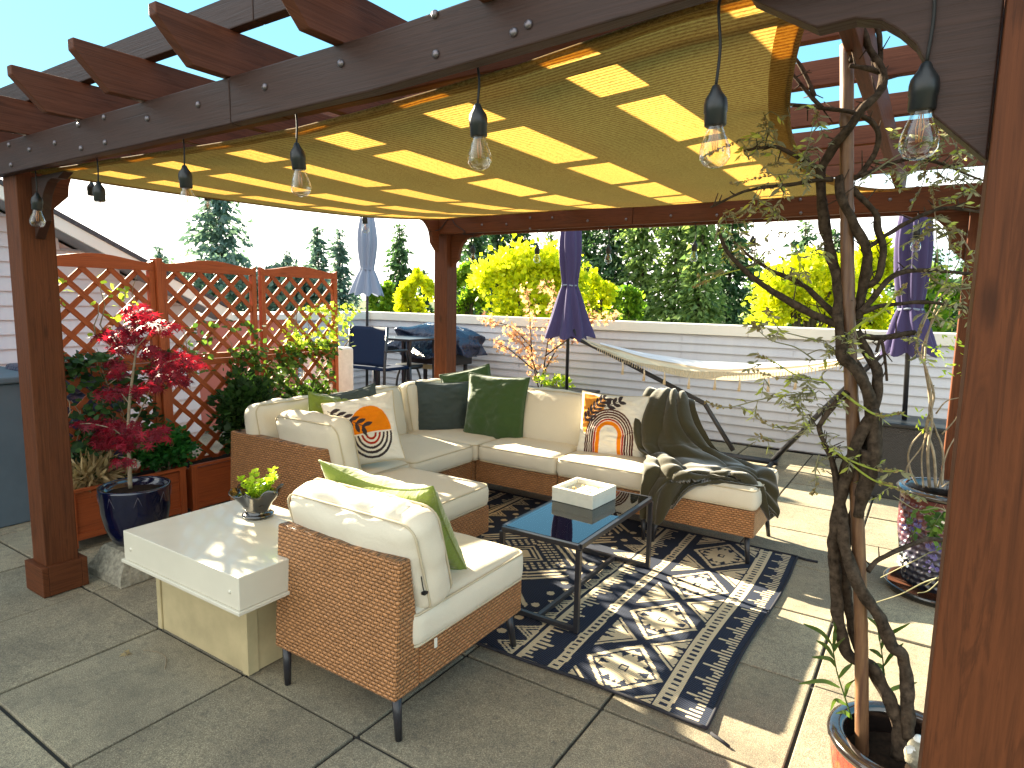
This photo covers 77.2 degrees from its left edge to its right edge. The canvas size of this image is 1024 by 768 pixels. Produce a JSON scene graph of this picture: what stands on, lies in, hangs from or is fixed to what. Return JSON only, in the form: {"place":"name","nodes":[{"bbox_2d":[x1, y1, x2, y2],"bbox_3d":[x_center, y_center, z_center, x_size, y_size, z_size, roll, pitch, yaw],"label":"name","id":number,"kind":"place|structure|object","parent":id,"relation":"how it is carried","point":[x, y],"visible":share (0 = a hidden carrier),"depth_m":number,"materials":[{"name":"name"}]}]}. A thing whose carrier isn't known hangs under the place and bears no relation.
{"place":"outdoors","nodes":[
{"label":"outdoors","id":0,"kind":"place"},
{"bbox_2d":[88,541,153,588],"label":"concrete pier","id":1,"kind":"structure","parent":0,"point":[106,564],"depth_m":3.31,"materials":[{"name":"concrete"}]},
{"bbox_2d":[96,476,170,546],"bbox_3d":[-2.023,0.689,3.453,0.344,0.308,0.344,6,9,33],"label":"plant pot","id":2,"kind":"object","parent":1,"relation":"on","point":[144,500],"visible":0.92,"depth_m":3.33,"materials":[{"name":"blue ceramic"}]},
{"bbox_2d":[69,302,210,488],"bbox_3d":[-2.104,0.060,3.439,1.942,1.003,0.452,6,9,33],"label":"red maple","id":3,"kind":"object","parent":2,"relation":"in","point":[127,441],"visible":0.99,"depth_m":3.25,"materials":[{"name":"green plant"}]},
{"bbox_2d":[0,426,934,767],"bbox_3d":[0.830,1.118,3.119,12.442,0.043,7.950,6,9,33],"label":"patio pavement","id":4,"kind":"structure","parent":0,"point":[78,688],"depth_m":2.40,"materials":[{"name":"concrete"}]},
{"bbox_2d":[0,366,29,527],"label":"storage cabinet","id":5,"kind":"object","parent":4,"relation":"on","point":[14,504],"visible":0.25,"depth_m":4.02,"materials":[{"name":"grey"}]},
{"bbox_2d":[5,359,126,469],"bbox_3d":[-3.112,0.341,4.531,0.550,0.980,0.550,6,9,33],"label":"shrub","id":6,"kind":"object","parent":4,"relation":"on","point":[70,396],"visible":0.1,"depth_m":4.33,"materials":[{"name":"plant"}]},
{"bbox_2d":[0,179,232,436],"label":"neighbour house","id":7,"kind":"structure","parent":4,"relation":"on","point":[72,236],"depth_m":5.63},
{"bbox_2d":[57,253,187,547],"bbox_3d":[-2.415,0.069,3.913,0.318,1.708,0.728,6,9,33],"label":"lattice planter","id":8,"kind":"object","parent":4,"relation":"on","point":[89,523],"visible":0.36,"depth_m":3.93,"materials":[{"name":"brown wood"}]},
{"bbox_2d":[58,275,138,336],"bbox_3d":[-2.486,-0.452,3.751,0.268,0.385,0.607,6,9,33],"label":"climbing plant","id":9,"kind":"object","parent":8,"relation":"attached to","point":[117,318],"visible":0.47,"depth_m":3.87,"materials":[{"name":"green plant"}]},
{"bbox_2d":[71,447,138,492],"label":"shrub","id":10,"kind":"object","parent":8,"relation":"in","point":[87,472],"visible":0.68,"depth_m":3.77,"materials":[{"name":"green plant"}]},
{"bbox_2d":[64,348,187,485],"bbox_3d":[-2.441,0.190,3.949,0.355,0.822,0.793,6,9,33],"label":"climbing plant","id":11,"kind":"object","parent":8,"relation":"in","point":[76,366],"visible":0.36,"depth_m":3.84,"materials":[{"name":"green plant"}]},
{"bbox_2d":[118,421,202,472],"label":"shrub","id":12,"kind":"object","parent":8,"relation":"in","point":[182,447],"visible":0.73,"depth_m":4.12,"materials":[{"name":"green plant"}]},
{"bbox_2d":[119,649,129,656],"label":"fallen leaf","id":13,"kind":"object","parent":4,"relation":"on","point":[123,653],"visible":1,"depth_m":2.64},
{"bbox_2d":[121,500,292,675],"bbox_3d":[-1.140,0.854,2.683,0.869,0.517,0.578,6,9,33],"label":"box table","id":14,"kind":"object","parent":4,"relation":"on","point":[219,572],"visible":0.81,"depth_m":2.53,"materials":[{"name":"wood"}]},
{"bbox_2d":[228,466,283,520],"bbox_3d":[-1.108,0.473,2.788,0.231,0.207,0.221,6,9,33],"label":"planter","id":15,"kind":"object","parent":14,"relation":"on","point":[255,500],"visible":1,"depth_m":2.75,"materials":[{"name":"metal"}]},
{"bbox_2d":[162,260,258,511],"bbox_3d":[-2.022,-0.011,4.507,0.318,1.688,0.711,6,9,33],"label":"lattice planter","id":16,"kind":"object","parent":4,"relation":"on","point":[208,479],"visible":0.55,"depth_m":4.45,"materials":[{"name":"brown wood"}]},
{"bbox_2d":[179,320,268,373],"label":"climbing plant","id":17,"kind":"object","parent":16,"relation":"attached to","point":[210,339],"visible":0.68,"depth_m":4.49,"materials":[{"name":"green plant"}]},
{"bbox_2d":[205,361,276,453],"bbox_3d":[-1.917,0.189,4.631,0.418,0.710,0.588,6,9,33],"label":"shrub","id":18,"kind":"object","parent":16,"relation":"on","point":[234,403],"visible":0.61,"depth_m":4.53,"materials":[{"name":"green plant"}]},
{"bbox_2d":[223,345,280,395],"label":"climbing plant","id":19,"kind":"object","parent":16,"relation":"in","point":[246,355],"visible":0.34,"depth_m":4.70,"materials":[{"name":"green plant"}]},
{"bbox_2d":[196,313,298,426],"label":"salmon wall","id":20,"kind":"structure","parent":4,"relation":"on","point":[214,381],"depth_m":7.28,"materials":[{"name":"paint"}]},
{"bbox_2d":[197,311,370,389],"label":"side wall","id":21,"kind":"structure","parent":4,"relation":"on","point":[359,375],"depth_m":9.28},
{"bbox_2d":[258,266,338,397],"bbox_3d":[-1.605,-0.086,5.138,0.318,1.688,0.741,6,9,33],"label":"lattice planter","id":22,"kind":"object","parent":4,"relation":"on","point":[304,273],"visible":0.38,"depth_m":5.08,"materials":[{"name":"brown wood"}]},
{"bbox_2d":[256,338,342,396],"bbox_3d":[-1.694,-0.019,5.114,0.340,0.675,0.759,6,9,33],"label":"climbing plant","id":23,"kind":"object","parent":22,"relation":"attached to","point":[292,363],"visible":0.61,"depth_m":5.03,"materials":[{"name":"green plant"}]},
{"bbox_2d":[278,378,336,398],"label":"shrub","id":24,"kind":"object","parent":22,"relation":"on","point":[306,389],"visible":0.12,"depth_m":5.11,"materials":[{"name":"green plant"}]},
{"bbox_2d":[271,301,360,352],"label":"climbing plant","id":25,"kind":"object","parent":22,"relation":"attached to","point":[297,337],"visible":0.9,"depth_m":5.20,"materials":[{"name":"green plant"}]},
{"bbox_2d":[230,394,409,509],"bbox_3d":[-1.191,0.521,4.038,0.933,0.828,0.692,6,9,33],"label":"sofa corner section","id":26,"kind":"object","parent":4,"relation":"on","point":[294,440],"visible":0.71,"depth_m":3.74,"materials":[{"name":"fabric"}]},
{"bbox_2d":[308,391,347,413],"bbox_3d":[-1.169,0.239,4.146,0.402,0.401,0.168,-5,10,-41],"label":"throw pillow","id":27,"kind":"object","parent":26,"relation":"on","point":[316,401],"visible":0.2,"depth_m":4.06,"materials":[{"name":"fabric"}]},
{"bbox_2d":[328,383,375,399],"bbox_3d":[-1.037,0.200,4.307,0.399,0.391,0.169,-4,9,-36],"label":"throw pillow","id":28,"kind":"object","parent":26,"relation":"on","point":[366,391],"visible":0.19,"depth_m":4.29,"materials":[{"name":"grey fabric"}]},
{"bbox_2d":[321,390,404,465],"bbox_3d":[-0.914,0.287,3.931,0.507,0.482,0.253,0,8,-12],"label":"throw pillow","id":29,"kind":"object","parent":26,"relation":"on","point":[372,419],"visible":0.69,"depth_m":3.89,"materials":[{"name":"fabric"}]},
{"bbox_2d":[303,346,353,393],"bbox_3d":[-1.684,0.170,5.897,0.330,1.020,0.320,6,9,33],"label":"white planter","id":30,"kind":"object","parent":4,"relation":"on","point":[345,360],"visible":0.11,"depth_m":5.80,"materials":[{"name":"stone"}]},
{"bbox_2d":[348,217,383,385],"bbox_3d":[-1.985,-1.052,8.753,0.440,2.686,0.447,-5,10,-40],"label":"patio umbrella","id":31,"kind":"object","parent":4,"relation":"on","point":[366,282],"visible":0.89,"depth_m":8.60,"materials":[{"name":"grey fabric"}]},
{"bbox_2d":[348,325,411,385],"bbox_3d":[-1.497,-0.074,7.250,0.616,1.160,0.512,6,9,33],"label":"bar chair","id":32,"kind":"object","parent":4,"relation":"on","point":[368,345],"visible":0.79,"depth_m":7.08,"materials":[{"name":"blue"}]},
{"bbox_2d":[276,478,522,741],"bbox_3d":[-0.413,0.747,2.553,0.700,0.799,0.792,6,9,33],"label":"armchair","id":33,"kind":"object","parent":4,"relation":"on","point":[382,599],"visible":0.98,"depth_m":2.22,"materials":[{"name":"wicker"}]},
{"bbox_2d":[318,459,466,569],"bbox_3d":[-0.458,0.515,2.491,0.580,0.425,0.292,6,9,33],"label":"throw pillow","id":34,"kind":"object","parent":33,"relation":"on","point":[420,493],"visible":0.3,"depth_m":2.40,"materials":[{"name":"fabric"}]},
{"bbox_2d":[332,385,472,479],"bbox_3d":[-0.826,0.459,4.582,0.943,0.824,0.676,6,9,33],"label":"sofa section","id":35,"kind":"object","parent":4,"relation":"on","point":[445,457],"visible":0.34,"depth_m":4.48,"materials":[{"name":"fabric"}]},
{"bbox_2d":[376,335,433,385],"bbox_3d":[-1.273,-0.057,7.724,0.600,1.010,0.550,6,9,33],"label":"bar table","id":36,"kind":"object","parent":4,"relation":"on","point":[403,339],"visible":0.33,"depth_m":7.66,"materials":[{"name":"black metal"}]},
{"bbox_2d":[395,363,422,385],"bbox_3d":[-1.248,0.102,7.757,0.366,0.694,0.366,8,10,43],"label":"bar stool","id":37,"kind":"object","parent":4,"relation":"on","point":[417,366],"visible":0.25,"depth_m":7.71,"materials":[{"name":"metal"}]},
{"bbox_2d":[387,322,487,379],"bbox_3d":[-0.989,-0.205,8.226,1.201,1.184,0.833,6,9,33],"label":"covered grill","id":38,"kind":"object","parent":4,"relation":"on","point":[469,344],"visible":0.56,"depth_m":8.00,"materials":[{"name":"fabric"}]},
{"bbox_2d":[397,378,496,480],"bbox_3d":[-0.459,0.393,5.131,0.950,0.826,0.724,6,9,33],"label":"sofa corner section","id":39,"kind":"object","parent":4,"relation":"on","point":[410,397],"visible":0.2,"depth_m":4.96,"materials":[{"name":"fabric"}]},
{"bbox_2d":[415,381,468,429],"bbox_3d":[-0.548,0.195,5.078,0.439,0.428,0.190,0,8,-10],"label":"throw pillow","id":40,"kind":"object","parent":39,"relation":"on","point":[442,406],"visible":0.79,"depth_m":5.02,"materials":[{"name":"grey fabric"}]},
{"bbox_2d":[439,363,490,382],"bbox_3d":[-0.345,0.085,5.211,0.508,0.510,0.170,1,7,-1],"label":"throw pillow","id":41,"kind":"object","parent":39,"relation":"on","point":[461,376],"visible":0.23,"depth_m":5.19,"materials":[{"name":"green fabric"}]},
{"bbox_2d":[463,372,529,438],"bbox_3d":[-0.127,0.189,4.899,0.514,0.524,0.218,4,8,22],"label":"throw pillow","id":42,"kind":"object","parent":39,"relation":"on","point":[495,407],"visible":0.87,"depth_m":4.82,"materials":[{"name":"green fabric"}]},
{"bbox_2d":[0,0,1023,767],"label":"pergola","id":43,"kind":"object","parent":4,"relation":"on","point":[138,100],"visible":0.74,"depth_m":1.70,"materials":[{"name":"wood"}]},
{"bbox_2d":[31,0,912,219],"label":"shade sail","id":44,"kind":"object","parent":43,"relation":"attached to","point":[614,119],"visible":0.88,"depth_m":2.05,"materials":[{"name":"fabric"}]},
{"bbox_2d":[29,0,939,261],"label":"string lights","id":45,"kind":"object","parent":43,"relation":"hanging from","point":[923,88],"visible":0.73,"depth_m":1.23,"materials":[{"name":"glass"}]},
{"bbox_2d":[476,386,581,499],"bbox_3d":[0.195,0.459,4.719,0.688,0.829,0.705,6,9,33],"label":"sofa section","id":46,"kind":"object","parent":4,"relation":"on","point":[551,433],"visible":0.73,"depth_m":4.60,"materials":[{"name":"fabric"}]},
{"bbox_2d":[477,279,621,386],"bbox_3d":[0.413,-0.364,7.525,1.844,1.738,0.455,6,9,33],"label":"young maple","id":47,"kind":"object","parent":4,"relation":"on","point":[515,332],"visible":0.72,"depth_m":7.65,"materials":[{"name":"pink plant"}]},
{"bbox_2d":[537,385,599,392],"bbox_3d":[0.559,0.314,7.132,0.660,0.500,0.530,6,9,33],"label":"planter","id":48,"kind":"object","parent":4,"relation":"on","point":[580,390],"visible":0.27,"depth_m":7.18,"materials":[{"name":"white"}]},
{"bbox_2d":[533,371,575,386],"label":"shrub","id":49,"kind":"object","parent":48,"relation":"on","point":[547,382],"visible":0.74,"depth_m":7.48,"materials":[{"name":"green plant"}]},
{"bbox_2d":[544,231,595,389],"bbox_3d":[0.633,-0.942,6.975,0.555,2.067,0.524,6,9,33],"label":"patio umbrella","id":50,"kind":"object","parent":48,"relation":"on","point":[569,314],"visible":0.78,"depth_m":6.89,"materials":[{"name":"purple fabric"}]},
{"bbox_2d":[557,451,645,539],"bbox_3d":[0.743,0.517,4.363,0.667,0.827,0.707,6,9,33],"label":"sofa section","id":51,"kind":"object","parent":4,"relation":"on","point":[623,473],"visible":0.27,"depth_m":4.11,"materials":[{"name":"fabric"}]},
{"bbox_2d":[576,391,649,456],"bbox_3d":[0.683,0.290,4.382,0.477,0.446,0.198,5,8,26],"label":"throw pillow","id":52,"kind":"object","parent":51,"relation":"on","point":[607,424],"visible":0.92,"depth_m":4.33,"materials":[{"name":"fabric"}]},
{"bbox_2d":[475,488,817,747],"bbox_3d":[0.078,0.997,3.706,2.827,0.021,1.917,6,9,33],"label":"patterned rug","id":53,"kind":"object","parent":4,"relation":"on","point":[672,630],"visible":0.48,"depth_m":3.09,"materials":[{"name":"fabric"}]},
{"bbox_2d":[379,467,488,538],"bbox_3d":[-0.569,0.780,3.567,0.665,0.463,0.663,6,9,33],"label":"ottoman","id":54,"kind":"object","parent":53,"relation":"on","point":[464,502],"visible":0.35,"depth_m":3.54,"materials":[{"name":"fabric"}]},
{"bbox_2d":[499,490,652,633],"bbox_3d":[0.357,0.847,3.308,0.428,0.408,0.883,6,9,33],"label":"coffee table","id":55,"kind":"object","parent":53,"relation":"on","point":[578,529],"visible":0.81,"depth_m":3.11,"materials":[{"name":"glass"}]},
{"bbox_2d":[552,477,615,509],"bbox_3d":[0.389,0.584,3.448,0.250,0.075,0.250,7,9,37],"label":"decorative box","id":56,"kind":"object","parent":55,"relation":"on","point":[585,493],"visible":1,"depth_m":3.40,"materials":[{"name":"white wood"}]},
{"bbox_2d":[369,311,955,456],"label":"parapet wall","id":57,"kind":"structure","parent":4,"relation":"on","point":[591,368],"depth_m":6.88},
{"bbox_2d":[651,468,778,563],"bbox_3d":[1.266,0.754,4.034,0.653,0.465,0.634,6,9,33],"label":"ottoman","id":58,"kind":"object","parent":4,"relation":"on","point":[734,509],"visible":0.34,"depth_m":3.71,"materials":[{"name":"wicker"}]},
{"bbox_2d":[633,387,779,524],"bbox_3d":[1.193,0.449,4.005,0.973,0.744,0.765,6,9,33],"label":"throw blanket","id":59,"kind":"object","parent":58,"relation":"on","point":[680,451],"visible":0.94,"depth_m":3.96,"materials":[{"name":"fabric"}]},
{"bbox_2d":[573,329,882,467],"bbox_3d":[1.870,0.115,6.183,2.955,1.179,0.600,6,9,33],"label":"hammock","id":60,"kind":"object","parent":4,"relation":"on","point":[712,370],"visible":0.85,"depth_m":6.12,"materials":[{"name":"fabric"}]},
{"bbox_2d":[827,700,922,767],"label":"plant pot","id":61,"kind":"object","parent":4,"relation":"on","point":[845,752],"visible":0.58,"depth_m":1.84,"materials":[{"name":"red ceramic"}]},
{"bbox_2d":[692,28,982,762],"bbox_3d":[0.905,0.018,1.768,0.818,1.994,0.320,3,8,17],"label":"wisteria","id":62,"kind":"object","parent":61,"relation":"in","point":[845,576],"visible":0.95,"depth_m":1.72,"materials":[{"name":"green plant"}]},
{"bbox_2d":[839,43,868,756],"bbox_3d":[0.932,0.094,1.744,0.225,1.960,0.045,6,9,33],"label":"bamboo stake","id":63,"kind":"object","parent":61,"relation":"in","point":[858,540],"visible":0.77,"depth_m":1.73,"materials":[{"name":"wood"}]},
{"bbox_2d":[799,617,916,718],"bbox_3d":[0.993,0.790,1.801,0.339,0.324,0.122,0,8,-5],"label":"lily","id":64,"kind":"object","parent":61,"relation":"in","point":[834,646],"visible":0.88,"depth_m":1.80,"materials":[{"name":"green plant"}]},
{"bbox_2d":[904,734,920,767],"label":"rock","id":65,"kind":"object","parent":61,"relation":"on","point":[911,751],"visible":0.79,"depth_m":1.65,"materials":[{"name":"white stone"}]},
{"bbox_2d":[871,413,946,500],"bbox_3d":[3.197,0.588,5.063,0.660,0.600,0.530,6,9,33],"label":"wicker planter","id":66,"kind":"object","parent":4,"relation":"on","point":[899,435],"visible":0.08,"depth_m":4.90,"materials":[{"name":"wicker"}]},
{"bbox_2d":[880,186,939,419],"bbox_3d":[3.119,-0.586,4.976,0.398,1.854,0.395,6,9,33],"label":"patio umbrella","id":67,"kind":"object","parent":66,"relation":"in","point":[915,289],"visible":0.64,"depth_m":4.90,"materials":[{"name":"fabric"}]},
{"bbox_2d":[883,477,949,607],"bbox_3d":[2.237,0.814,3.340,0.490,0.560,0.490,6,9,33],"label":"plant pot","id":68,"kind":"object","parent":4,"relation":"on","point":[905,578],"visible":0.37,"depth_m":3.30,"materials":[{"name":"ceramic"}]},
{"bbox_2d":[877,496,945,601],"bbox_3d":[1.764,0.753,2.783,0.283,0.507,0.182,6,9,33],"label":"flowering vine","id":69,"kind":"object","parent":68,"relation":"in","point":[936,521],"visible":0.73,"depth_m":2.75,"materials":[{"name":"green plant"}]},
{"bbox_2d":[906,229,963,487],"bbox_3d":[2.188,-0.108,3.252,0.250,1.321,0.088,6,9,33],"label":"bare vine","id":70,"kind":"object","parent":68,"relation":"in","point":[930,386],"visible":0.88,"depth_m":3.30,"materials":[{"name":"brown plant"}]},
{"bbox_2d":[196,300,744,320],"bbox_3d":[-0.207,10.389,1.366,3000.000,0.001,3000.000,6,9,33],"label":"ground","id":71,"kind":"structure","parent":0,"point":[363,305],"depth_m":769.49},
{"bbox_2d":[148,246,170,263],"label":"evergreen tree","id":72,"kind":"object","parent":71,"relation":"on","point":[165,259],"visible":0.16,"depth_m":38.83,"materials":[{"name":"plant"}]},
{"bbox_2d":[167,249,252,302],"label":"leafy tree","id":73,"kind":"object","parent":71,"relation":"on","point":[199,283],"visible":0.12,"depth_m":28.17,"materials":[{"name":"plant"}]},
{"bbox_2d":[177,197,258,311],"bbox_3d":[-13.930,-2.336,31.032,3.919,16.955,4.249,-3,8,-28],"label":"evergreen tree","id":74,"kind":"object","parent":71,"relation":"on","point":[213,231],"visible":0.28,"depth_m":29.89,"materials":[{"name":"plant"}]},
{"bbox_2d":[218,258,342,311],"bbox_3d":[-10.329,0.538,28.312,5.584,12.108,3.230,1,7,-1],"label":"leafy tree","id":75,"kind":"object","parent":71,"relation":"on","point":[272,287],"visible":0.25,"depth_m":27.57,"materials":[{"name":"plant"}]},
{"bbox_2d":[280,250,295,266],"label":"evergreen tree","id":76,"kind":"object","parent":71,"relation":"on","point":[287,259],"visible":0.29,"depth_m":46.35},
{"bbox_2d":[302,223,339,299],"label":"evergreen tree","id":77,"kind":"object","parent":71,"relation":"on","point":[316,253],"visible":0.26,"depth_m":37.50,"materials":[{"name":"plant"}]},
{"bbox_2d":[327,228,362,310],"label":"evergreen tree","id":78,"kind":"object","parent":71,"relation":"on","point":[340,258],"visible":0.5,"depth_m":38.80,"materials":[{"name":"plant"}]},
{"bbox_2d":[365,280,396,311],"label":"leafy tree","id":79,"kind":"object","parent":71,"relation":"on","point":[386,304],"visible":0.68,"depth_m":23.19,"materials":[{"name":"green plant"}]},
{"bbox_2d":[378,223,420,302],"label":"evergreen tree","id":80,"kind":"object","parent":71,"relation":"on","point":[398,267],"visible":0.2,"depth_m":34.69,"materials":[{"name":"green plant"}]},
{"bbox_2d":[392,267,433,313],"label":"leafy tree","id":81,"kind":"object","parent":71,"relation":"on","point":[405,300],"visible":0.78,"depth_m":14.63,"materials":[{"name":"yellow plant"}]},
{"bbox_2d":[417,269,433,313],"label":"evergreen tree","id":82,"kind":"object","parent":71,"relation":"on","point":[430,308],"visible":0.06,"depth_m":37.14,"materials":[{"name":"green plant"}]},
{"bbox_2d":[456,261,487,314],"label":"leafy tree","id":83,"kind":"object","parent":71,"relation":"on","point":[466,303],"visible":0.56,"depth_m":15.72,"materials":[{"name":"green plant"}]},
{"bbox_2d":[457,235,499,315],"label":"evergreen tree","id":84,"kind":"object","parent":71,"relation":"on","point":[479,245],"visible":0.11,"depth_m":29.22,"materials":[{"name":"green plant"}]},
{"bbox_2d":[465,234,513,315],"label":"evergreen tree","id":85,"kind":"object","parent":71,"relation":"on","point":[495,242],"visible":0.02,"depth_m":32.18,"materials":[{"name":"green plant"}]},
{"bbox_2d":[496,233,538,306],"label":"evergreen tree","id":86,"kind":"object","parent":71,"relation":"on","point":[526,236],"visible":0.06,"depth_m":31.09,"materials":[{"name":"green plant"}]},
{"bbox_2d":[465,234,594,317],"bbox_3d":[0.325,2.401,15.380,3.049,12.204,1.902,1,7,-2],"label":"leafy tree","id":87,"kind":"object","parent":71,"relation":"on","point":[514,269],"visible":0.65,"depth_m":14.59,"materials":[{"name":"yellow plant"}]},
{"bbox_2d":[542,232,558,249],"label":"evergreen tree","id":88,"kind":"object","parent":71,"relation":"on","point":[551,237],"visible":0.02,"depth_m":35.14,"materials":[{"name":"green plant"}]},
{"bbox_2d":[581,230,615,304],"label":"evergreen tree","id":89,"kind":"object","parent":71,"relation":"on","point":[587,253],"visible":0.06,"depth_m":29.88,"materials":[{"name":"green plant"}]},
{"bbox_2d":[583,267,617,319],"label":"leafy tree","id":90,"kind":"object","parent":71,"relation":"on","point":[607,294],"visible":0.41,"depth_m":15.65,"materials":[{"name":"yellow plant"}]},
{"bbox_2d":[584,229,638,319],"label":"evergreen tree","id":91,"kind":"object","parent":71,"relation":"on","point":[614,263],"visible":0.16,"depth_m":28.90,"materials":[{"name":"green plant"}]},
{"bbox_2d":[603,284,646,320],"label":"leafy tree","id":92,"kind":"object","parent":71,"relation":"on","point":[631,307],"visible":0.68,"depth_m":17.45,"materials":[{"name":"green plant"}]},
{"bbox_2d":[608,227,667,321],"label":"evergreen tree","id":93,"kind":"object","parent":71,"relation":"on","point":[640,239],"visible":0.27,"depth_m":27.64,"materials":[{"name":"green plant"}]},
{"bbox_2d":[640,226,703,322],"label":"evergreen tree","id":94,"kind":"object","parent":71,"relation":"on","point":[659,306],"visible":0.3,"depth_m":26.61,"materials":[{"name":"green plant"}]},
{"bbox_2d":[666,224,736,323],"bbox_3d":[7.324,-0.637,26.138,3.206,15.699,3.342,6,9,33],"label":"evergreen tree","id":95,"kind":"object","parent":71,"relation":"on","point":[701,302],"visible":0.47,"depth_m":25.25,"materials":[{"name":"green plant"}]},
{"bbox_2d":[693,223,760,324],"bbox_3d":[9.054,-0.732,27.648,3.077,15.563,3.018,-1,8,-16],"label":"evergreen tree","id":96,"kind":"object","parent":71,"relation":"on","point":[734,293],"visible":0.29,"depth_m":26.78,"materials":[{"name":"green plant"}]},
{"bbox_2d":[738,252,767,324],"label":"evergreen tree","id":97,"kind":"object","parent":71,"relation":"on","point":[758,267],"visible":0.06,"depth_m":30.43,"materials":[{"name":"green plant"}]},
{"bbox_2d":[782,220,822,326],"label":"evergreen tree","id":98,"kind":"object","parent":71,"relation":"on","point":[804,241],"visible":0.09,"depth_m":26.78,"materials":[{"name":"green plant"}]},
{"bbox_2d":[740,244,887,329],"bbox_3d":[5.803,3.057,13.282,2.649,11.667,1.426,1,7,1],"label":"leafy tree","id":99,"kind":"object","parent":71,"relation":"on","point":[817,269],"visible":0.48,"depth_m":12.42,"materials":[{"name":"yellow plant"}]},
{"bbox_2d":[817,228,839,322],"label":"evergreen tree","id":100,"kind":"object","parent":71,"relation":"on","point":[836,235],"visible":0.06,"depth_m":28.88,"materials":[{"name":"green plant"}]},
{"bbox_2d":[855,231,894,329],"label":"leafy tree","id":101,"kind":"object","parent":71,"relation":"on","point":[888,271],"visible":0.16,"depth_m":12.75,"materials":[{"name":"yellow plant"}]},
{"bbox_2d":[882,282,895,326],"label":"evergreen tree","id":102,"kind":"object","parent":71,"relation":"on","point":[889,292],"visible":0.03,"depth_m":29.03,"materials":[{"name":"green plant"}]},
{"bbox_2d":[894,247,953,330],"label":"evergreen tree","id":103,"kind":"object","parent":71,"relation":"on","point":[941,260],"visible":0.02,"depth_m":24.63,"materials":[{"name":"green plant"}]},
{"bbox_2d":[888,261,960,332],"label":"leafy tree","id":104,"kind":"object","parent":71,"relation":"on","point":[931,296],"visible":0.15,"depth_m":11.49,"materials":[{"name":"green plant"}]},
{"bbox_2d":[933,255,963,332],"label":"evergreen tree","id":105,"kind":"object","parent":71,"relation":"on","point":[956,312],"visible":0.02,"depth_m":22.75,"materials":[{"name":"green plant"}]},
{"bbox_2d":[0,0,984,307],"label":"sky","id":106,"kind":"structure","parent":0,"point":[35,34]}
]}

